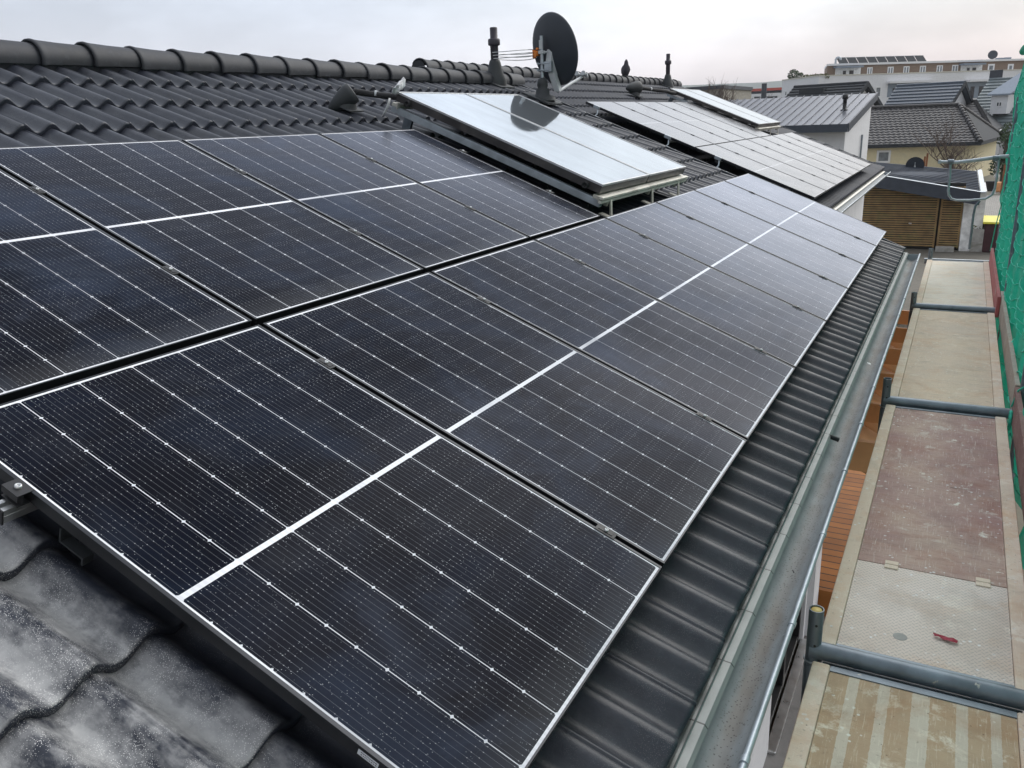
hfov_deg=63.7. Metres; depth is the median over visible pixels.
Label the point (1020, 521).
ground
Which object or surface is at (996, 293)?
toe board
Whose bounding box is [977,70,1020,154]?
dormer house
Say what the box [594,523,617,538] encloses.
panel clamp
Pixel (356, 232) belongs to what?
panel clamp
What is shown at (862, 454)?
timber canopy
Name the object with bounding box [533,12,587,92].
satellite dish
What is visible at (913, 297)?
scaffold upright
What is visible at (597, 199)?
collector frame
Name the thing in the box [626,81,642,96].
pipe entry hood
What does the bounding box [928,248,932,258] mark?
scaffold upright
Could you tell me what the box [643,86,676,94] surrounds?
insulated pipe
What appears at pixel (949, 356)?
scaffold deck
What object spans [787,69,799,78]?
clipped bush
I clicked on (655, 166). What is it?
thermal collector
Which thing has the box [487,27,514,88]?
vent pipe
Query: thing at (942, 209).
slat door
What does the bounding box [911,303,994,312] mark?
cross tube
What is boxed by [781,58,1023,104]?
apartment building
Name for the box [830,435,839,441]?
cable stub
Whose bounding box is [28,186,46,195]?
panel clamp
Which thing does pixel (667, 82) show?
vent pipe
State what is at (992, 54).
satellite dish
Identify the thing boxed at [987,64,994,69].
window
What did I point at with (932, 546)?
scaffold deck
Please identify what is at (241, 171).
panel clamp
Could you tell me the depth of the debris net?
7.64 m
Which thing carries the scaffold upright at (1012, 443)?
on the path
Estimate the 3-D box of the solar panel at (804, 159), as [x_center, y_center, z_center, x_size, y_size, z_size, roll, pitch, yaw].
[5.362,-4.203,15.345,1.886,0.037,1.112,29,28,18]
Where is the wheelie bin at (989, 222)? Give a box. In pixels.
[982,215,999,252]
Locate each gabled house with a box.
[785,81,882,105]
[884,80,972,105]
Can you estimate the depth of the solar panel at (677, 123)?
14.00 m
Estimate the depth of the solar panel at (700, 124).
14.96 m
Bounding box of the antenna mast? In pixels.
[521,36,562,104]
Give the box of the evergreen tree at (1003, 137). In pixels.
[988,121,1012,181]
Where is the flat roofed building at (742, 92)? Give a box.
[686,85,752,99]
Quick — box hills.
[682,81,781,88]
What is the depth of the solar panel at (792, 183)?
12.37 m
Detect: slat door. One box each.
[862,187,939,247]
[936,186,965,247]
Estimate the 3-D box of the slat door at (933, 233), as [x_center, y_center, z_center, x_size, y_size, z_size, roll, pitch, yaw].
[12.776,-5.738,28.243,3.202,2.016,0.070,7,20,27]
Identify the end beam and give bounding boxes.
[924,258,988,263]
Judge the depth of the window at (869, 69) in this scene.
101.30 m
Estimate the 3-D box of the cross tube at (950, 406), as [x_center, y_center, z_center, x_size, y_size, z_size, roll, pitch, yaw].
[2.918,0.165,5.501,0.810,0.081,0.090,7,20,27]
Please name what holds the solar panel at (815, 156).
attached to the rail
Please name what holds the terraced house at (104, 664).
on the ground
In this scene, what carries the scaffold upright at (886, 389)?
on the path
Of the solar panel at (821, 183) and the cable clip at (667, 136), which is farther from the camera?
the solar panel at (821, 183)
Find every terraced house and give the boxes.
[0,38,920,767]
[411,58,889,220]
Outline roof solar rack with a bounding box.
[837,55,925,63]
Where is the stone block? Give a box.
[935,246,953,251]
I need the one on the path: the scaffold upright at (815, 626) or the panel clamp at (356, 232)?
the scaffold upright at (815, 626)
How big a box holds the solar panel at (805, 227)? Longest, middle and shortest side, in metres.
1.700 x 1.134 x 0.036 m
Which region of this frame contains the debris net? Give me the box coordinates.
[994,45,1023,568]
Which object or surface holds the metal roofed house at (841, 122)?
on the ground
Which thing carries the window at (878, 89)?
in the apartment building at (884, 79)
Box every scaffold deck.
[782,661,1023,767]
[822,404,1023,689]
[890,308,1004,407]
[916,259,993,306]
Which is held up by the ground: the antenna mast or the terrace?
the terrace
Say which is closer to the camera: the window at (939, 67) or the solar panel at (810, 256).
the solar panel at (810, 256)
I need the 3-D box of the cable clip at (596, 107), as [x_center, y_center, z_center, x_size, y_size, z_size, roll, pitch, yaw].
[1.340,-4.162,12.727,0.111,0.292,0.333,-5,18,-10]
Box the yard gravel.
[902,237,1008,424]
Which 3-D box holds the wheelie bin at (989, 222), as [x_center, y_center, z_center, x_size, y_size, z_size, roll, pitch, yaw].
[15.889,-4.896,26.976,0.950,1.110,0.810,7,20,27]
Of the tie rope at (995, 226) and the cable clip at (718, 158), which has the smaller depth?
the tie rope at (995, 226)
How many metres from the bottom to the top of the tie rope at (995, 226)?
0.674 m
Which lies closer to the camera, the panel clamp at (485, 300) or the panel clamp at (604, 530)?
the panel clamp at (604, 530)
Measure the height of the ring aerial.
0.124 m
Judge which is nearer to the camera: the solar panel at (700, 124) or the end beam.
the end beam
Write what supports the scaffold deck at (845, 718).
on the cross tube at (959, 684)
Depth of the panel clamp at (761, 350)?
4.55 m
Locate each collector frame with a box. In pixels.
[391,102,687,216]
[666,94,780,134]
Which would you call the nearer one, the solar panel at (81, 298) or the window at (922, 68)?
the solar panel at (81, 298)
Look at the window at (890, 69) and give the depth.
101.82 m
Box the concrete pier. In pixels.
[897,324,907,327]
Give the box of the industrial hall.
[751,87,781,98]
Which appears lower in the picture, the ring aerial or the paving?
the paving
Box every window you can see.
[867,67,872,73]
[875,86,881,96]
[876,150,890,162]
[887,67,893,72]
[903,66,909,72]
[919,66,925,71]
[936,65,942,71]
[952,65,957,70]
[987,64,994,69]
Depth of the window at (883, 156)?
50.80 m
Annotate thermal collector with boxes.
[396,92,649,193]
[466,93,685,181]
[670,88,769,126]
[687,89,779,125]
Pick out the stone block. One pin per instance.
(944, 248)
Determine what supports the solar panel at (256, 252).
attached to the mounting rail
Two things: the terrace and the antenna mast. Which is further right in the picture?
the terrace
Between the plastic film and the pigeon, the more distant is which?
the pigeon
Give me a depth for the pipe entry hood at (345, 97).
6.85 m
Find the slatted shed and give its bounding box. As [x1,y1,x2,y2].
[862,162,986,250]
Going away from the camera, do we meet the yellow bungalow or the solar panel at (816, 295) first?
the solar panel at (816, 295)
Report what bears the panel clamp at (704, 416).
attached to the mounting rail
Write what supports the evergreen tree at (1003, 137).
on the ground
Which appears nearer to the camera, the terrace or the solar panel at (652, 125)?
the terrace
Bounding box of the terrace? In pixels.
[817,470,865,616]
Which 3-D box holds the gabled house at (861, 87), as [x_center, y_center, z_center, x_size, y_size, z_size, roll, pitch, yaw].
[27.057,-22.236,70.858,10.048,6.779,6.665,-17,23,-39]
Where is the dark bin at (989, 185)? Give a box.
[986,181,997,190]
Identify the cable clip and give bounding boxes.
[593,105,599,116]
[664,134,670,145]
[714,155,721,168]
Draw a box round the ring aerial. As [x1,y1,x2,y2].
[492,48,547,60]
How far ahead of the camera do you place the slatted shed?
27.76 m
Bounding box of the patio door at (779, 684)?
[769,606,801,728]
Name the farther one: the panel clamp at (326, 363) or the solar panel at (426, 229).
the solar panel at (426, 229)
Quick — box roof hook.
[59,527,93,565]
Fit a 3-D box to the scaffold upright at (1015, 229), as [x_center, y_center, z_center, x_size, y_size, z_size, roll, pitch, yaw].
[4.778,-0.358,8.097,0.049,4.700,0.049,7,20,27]
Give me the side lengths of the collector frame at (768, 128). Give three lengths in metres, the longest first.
2.372 x 2.254 x 0.220 m
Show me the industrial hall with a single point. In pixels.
(756, 93)
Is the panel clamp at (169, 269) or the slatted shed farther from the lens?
the slatted shed
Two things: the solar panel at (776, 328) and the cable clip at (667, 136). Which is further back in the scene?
the cable clip at (667, 136)
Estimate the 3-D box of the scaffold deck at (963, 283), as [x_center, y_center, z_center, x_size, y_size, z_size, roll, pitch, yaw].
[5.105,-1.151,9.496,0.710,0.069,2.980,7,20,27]
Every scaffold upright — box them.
[800,605,824,703]
[853,377,891,669]
[907,292,916,328]
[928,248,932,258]
[973,366,1023,699]
[996,97,1018,246]
[997,157,1023,339]
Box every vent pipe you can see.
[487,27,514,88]
[661,54,676,88]
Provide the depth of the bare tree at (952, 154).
34.83 m
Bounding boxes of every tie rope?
[990,203,1001,250]
[1007,386,1023,430]
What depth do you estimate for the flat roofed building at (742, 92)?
61.16 m
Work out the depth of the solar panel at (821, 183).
13.42 m
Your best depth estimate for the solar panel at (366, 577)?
2.20 m
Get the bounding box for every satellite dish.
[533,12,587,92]
[905,157,923,167]
[988,50,997,58]
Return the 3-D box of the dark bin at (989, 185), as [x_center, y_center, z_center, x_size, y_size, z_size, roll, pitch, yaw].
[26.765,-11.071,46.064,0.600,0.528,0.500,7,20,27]
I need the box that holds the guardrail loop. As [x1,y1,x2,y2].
[938,154,1009,248]
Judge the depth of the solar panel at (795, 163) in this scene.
14.37 m
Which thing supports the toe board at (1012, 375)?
attached to the scaffold upright at (1015, 229)
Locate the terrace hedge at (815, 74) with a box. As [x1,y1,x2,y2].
[801,73,829,77]
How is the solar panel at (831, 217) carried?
attached to the mounting rail
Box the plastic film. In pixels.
[382,77,405,116]
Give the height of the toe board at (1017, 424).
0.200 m
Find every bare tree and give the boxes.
[701,77,739,102]
[911,104,982,214]
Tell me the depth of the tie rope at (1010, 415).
5.24 m
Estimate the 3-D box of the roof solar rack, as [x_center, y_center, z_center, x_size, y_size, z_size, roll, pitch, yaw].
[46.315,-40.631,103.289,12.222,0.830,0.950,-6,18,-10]
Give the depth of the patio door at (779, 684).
6.84 m
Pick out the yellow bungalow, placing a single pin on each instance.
(892, 139)
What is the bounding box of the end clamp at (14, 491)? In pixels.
[1,478,33,507]
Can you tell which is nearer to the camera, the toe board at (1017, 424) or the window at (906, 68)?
the toe board at (1017, 424)
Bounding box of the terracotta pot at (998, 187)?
[996,182,1000,191]
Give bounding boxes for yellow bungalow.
[867,102,1000,176]
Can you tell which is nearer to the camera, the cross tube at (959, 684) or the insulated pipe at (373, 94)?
the cross tube at (959, 684)
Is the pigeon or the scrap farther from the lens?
the pigeon
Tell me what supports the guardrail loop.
attached to the scaffold upright at (1014, 122)
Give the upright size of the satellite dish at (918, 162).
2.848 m
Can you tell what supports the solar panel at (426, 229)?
attached to the mounting rail
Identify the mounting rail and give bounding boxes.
[0,498,37,525]
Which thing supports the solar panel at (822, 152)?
attached to the rail
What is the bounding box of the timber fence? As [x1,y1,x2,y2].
[1000,165,1005,193]
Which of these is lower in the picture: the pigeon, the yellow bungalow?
the yellow bungalow
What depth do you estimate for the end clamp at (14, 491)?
2.02 m
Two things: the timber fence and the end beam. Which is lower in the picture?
the end beam
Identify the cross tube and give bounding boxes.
[808,642,1023,712]
[883,396,1011,418]
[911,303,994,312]
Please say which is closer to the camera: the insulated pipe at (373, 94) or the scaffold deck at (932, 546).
the scaffold deck at (932, 546)
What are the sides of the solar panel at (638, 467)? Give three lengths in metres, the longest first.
1.700 x 1.134 x 0.036 m
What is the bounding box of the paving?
[984,195,1000,215]
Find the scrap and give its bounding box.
[933,633,957,642]
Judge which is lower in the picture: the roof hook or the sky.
the roof hook
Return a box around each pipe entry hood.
[328,83,363,111]
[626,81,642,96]
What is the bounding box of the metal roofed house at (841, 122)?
[726,92,877,159]
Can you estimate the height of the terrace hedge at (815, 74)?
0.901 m
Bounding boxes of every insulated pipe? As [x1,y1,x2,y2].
[353,88,396,99]
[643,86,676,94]
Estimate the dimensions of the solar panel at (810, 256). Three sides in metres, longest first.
1.700 x 1.134 x 0.036 m
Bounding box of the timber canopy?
[848,310,909,473]
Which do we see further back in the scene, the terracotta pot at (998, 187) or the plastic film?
the terracotta pot at (998, 187)
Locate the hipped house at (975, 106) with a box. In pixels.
[965,99,1003,169]
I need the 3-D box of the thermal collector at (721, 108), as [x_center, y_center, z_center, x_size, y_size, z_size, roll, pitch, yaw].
[4.563,-6.071,18.112,2.100,0.080,1.178,29,28,18]
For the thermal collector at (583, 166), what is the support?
on the collector frame at (597, 199)
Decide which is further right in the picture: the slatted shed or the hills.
the slatted shed
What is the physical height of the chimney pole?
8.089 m
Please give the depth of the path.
6.46 m
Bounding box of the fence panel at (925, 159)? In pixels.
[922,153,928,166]
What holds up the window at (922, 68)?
in the apartment building at (884, 79)
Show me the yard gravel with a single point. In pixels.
(919, 272)
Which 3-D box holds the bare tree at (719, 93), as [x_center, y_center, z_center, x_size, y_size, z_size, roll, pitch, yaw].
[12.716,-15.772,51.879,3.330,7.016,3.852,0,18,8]
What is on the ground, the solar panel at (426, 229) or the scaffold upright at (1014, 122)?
the scaffold upright at (1014, 122)
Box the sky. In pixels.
[0,0,1023,84]
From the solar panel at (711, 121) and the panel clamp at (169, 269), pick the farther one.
the solar panel at (711, 121)
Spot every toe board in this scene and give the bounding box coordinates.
[989,248,1000,317]
[999,291,1019,408]
[1011,387,1023,520]
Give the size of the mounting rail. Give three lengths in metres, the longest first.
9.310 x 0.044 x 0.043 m
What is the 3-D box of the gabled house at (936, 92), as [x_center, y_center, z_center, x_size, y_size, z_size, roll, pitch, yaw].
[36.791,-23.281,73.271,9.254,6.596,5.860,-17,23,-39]
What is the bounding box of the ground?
[769,165,1023,734]
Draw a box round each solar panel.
[0,140,422,325]
[0,169,251,403]
[0,325,661,767]
[182,133,528,273]
[262,272,746,570]
[319,129,599,240]
[431,240,794,443]
[535,218,825,371]
[585,101,713,148]
[605,202,847,321]
[614,102,730,143]
[637,102,745,141]
[657,102,758,138]
[657,190,863,288]
[675,102,770,136]
[695,144,825,199]
[695,181,875,264]
[716,142,835,191]
[725,173,885,246]
[733,139,844,185]
[748,137,851,180]
[761,135,858,175]
[772,134,864,171]
[784,132,870,167]
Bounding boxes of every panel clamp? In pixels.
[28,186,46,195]
[161,265,179,275]
[234,169,247,174]
[315,357,336,368]
[348,228,361,235]
[476,296,491,303]
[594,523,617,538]
[696,411,711,421]
[754,347,766,353]
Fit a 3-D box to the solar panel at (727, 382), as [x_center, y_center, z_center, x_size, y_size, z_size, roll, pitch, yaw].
[0.568,-0.307,4.288,1.700,0.036,1.134,29,28,18]
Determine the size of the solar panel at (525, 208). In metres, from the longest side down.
1.700 x 1.134 x 0.035 m
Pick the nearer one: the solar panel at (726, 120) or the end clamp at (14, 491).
the end clamp at (14, 491)
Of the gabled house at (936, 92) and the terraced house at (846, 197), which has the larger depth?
the gabled house at (936, 92)
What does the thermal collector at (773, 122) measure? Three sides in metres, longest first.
2.100 x 1.150 x 0.074 m
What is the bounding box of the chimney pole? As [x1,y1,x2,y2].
[761,83,766,98]
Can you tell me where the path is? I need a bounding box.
[763,617,1023,767]
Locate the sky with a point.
(749, 41)
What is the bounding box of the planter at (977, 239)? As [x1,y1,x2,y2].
[969,224,983,251]
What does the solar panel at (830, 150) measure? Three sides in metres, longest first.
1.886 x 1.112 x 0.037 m
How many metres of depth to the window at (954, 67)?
103.45 m
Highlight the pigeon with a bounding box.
[621,59,629,76]

